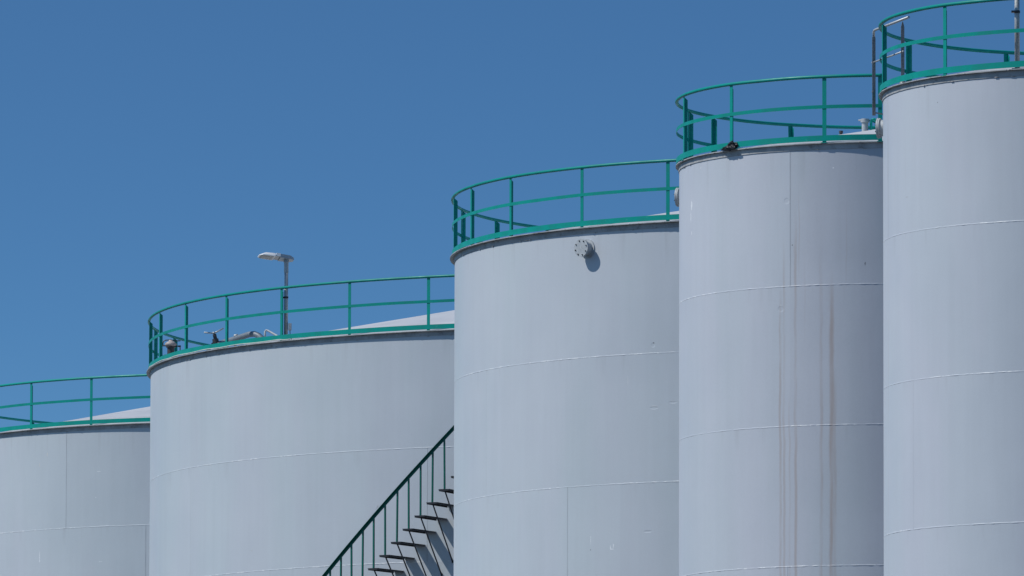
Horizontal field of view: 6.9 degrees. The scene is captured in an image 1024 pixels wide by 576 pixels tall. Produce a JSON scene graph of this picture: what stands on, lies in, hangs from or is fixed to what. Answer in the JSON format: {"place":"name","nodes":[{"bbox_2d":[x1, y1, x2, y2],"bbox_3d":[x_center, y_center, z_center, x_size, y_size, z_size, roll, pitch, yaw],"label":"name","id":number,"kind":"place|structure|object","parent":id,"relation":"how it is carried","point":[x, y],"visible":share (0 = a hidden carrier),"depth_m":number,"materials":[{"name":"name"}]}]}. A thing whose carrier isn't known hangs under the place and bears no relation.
{"place":"outdoors","nodes":[
{"label":"outdoors","id":0,"kind":"place"},
{"bbox_2d":[0,0,1023,431],"label":"sky","id":1,"kind":"structure","parent":0,"point":[151,151],"materials":[{"name":"blue"}]},
{"label":"ground","id":2,"kind":"structure","parent":0,"visible":0},
{"bbox_2d":[0,374,149,575],"bbox_3d":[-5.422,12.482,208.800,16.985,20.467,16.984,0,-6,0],"label":"storage tank","id":3,"kind":"object","parent":2,"relation":"on","point":[75,497],"visible":0.28,"depth_m":202.80,"materials":[{"name":"metal"}]},
{"bbox_2d":[146,274,454,575],"bbox_3d":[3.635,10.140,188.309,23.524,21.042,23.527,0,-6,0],"label":"storage tank","id":4,"kind":"object","parent":2,"relation":"on","point":[300,454],"visible":0.47,"depth_m":180.64,"materials":[{"name":"metal"}]},
{"bbox_2d":[258,252,293,340],"bbox_3d":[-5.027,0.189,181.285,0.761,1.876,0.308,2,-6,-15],"label":"lamp post","id":5,"kind":"object","parent":4,"relation":"on","point":[286,259],"visible":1,"depth_m":181.30,"materials":[{"name":"metal"}]},
{"bbox_2d":[322,425,453,575],"bbox_3d":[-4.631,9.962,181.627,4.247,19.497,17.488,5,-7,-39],"label":"staircase","id":6,"kind":"structure","parent":4,"relation":"attached to","point":[386,502],"depth_m":177.75,"materials":[{"name":"metal"}]},
{"bbox_2d":[450,159,682,575],"bbox_3d":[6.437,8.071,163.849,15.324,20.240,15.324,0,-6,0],"label":"storage tank","id":7,"kind":"object","parent":2,"relation":"on","point":[566,400],"visible":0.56,"depth_m":159.16,"materials":[{"name":"metal"}]},
{"bbox_2d":[674,74,883,575],"bbox_3d":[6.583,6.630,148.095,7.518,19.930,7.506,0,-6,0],"label":"storage tank","id":8,"kind":"object","parent":2,"relation":"on","point":[781,449],"visible":0.73,"depth_m":145.57,"materials":[{"name":"metal"}]},
{"bbox_2d":[721,141,737,150],"bbox_3d":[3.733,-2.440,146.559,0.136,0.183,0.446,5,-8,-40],"label":"floodlight","id":9,"kind":"object","parent":8,"relation":"attached to","point":[731,145],"visible":1,"depth_m":146.47,"materials":[{"name":"black metal"}]},
{"bbox_2d":[875,0,1023,575],"bbox_3d":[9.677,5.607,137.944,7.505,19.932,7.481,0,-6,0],"label":"storage tank","id":10,"kind":"object","parent":2,"relation":"on","point":[953,284],"visible":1,"depth_m":135.96,"materials":[{"name":"metal"}]},
{"bbox_2d":[871,16,909,115],"bbox_3d":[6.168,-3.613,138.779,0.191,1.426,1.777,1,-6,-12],"label":"gangway handrail","id":11,"kind":"object","parent":10,"relation":"attached to","point":[873,62],"visible":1,"depth_m":139.51,"materials":[{"name":"metal"}]},
{"bbox_2d":[1011,0,1019,68],"bbox_3d":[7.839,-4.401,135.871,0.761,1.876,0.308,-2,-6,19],"label":"lamp post","id":12,"kind":"object","parent":10,"relation":"on","point":[1016,11],"visible":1,"depth_m":135.73,"materials":[{"name":"metal"}]}
]}

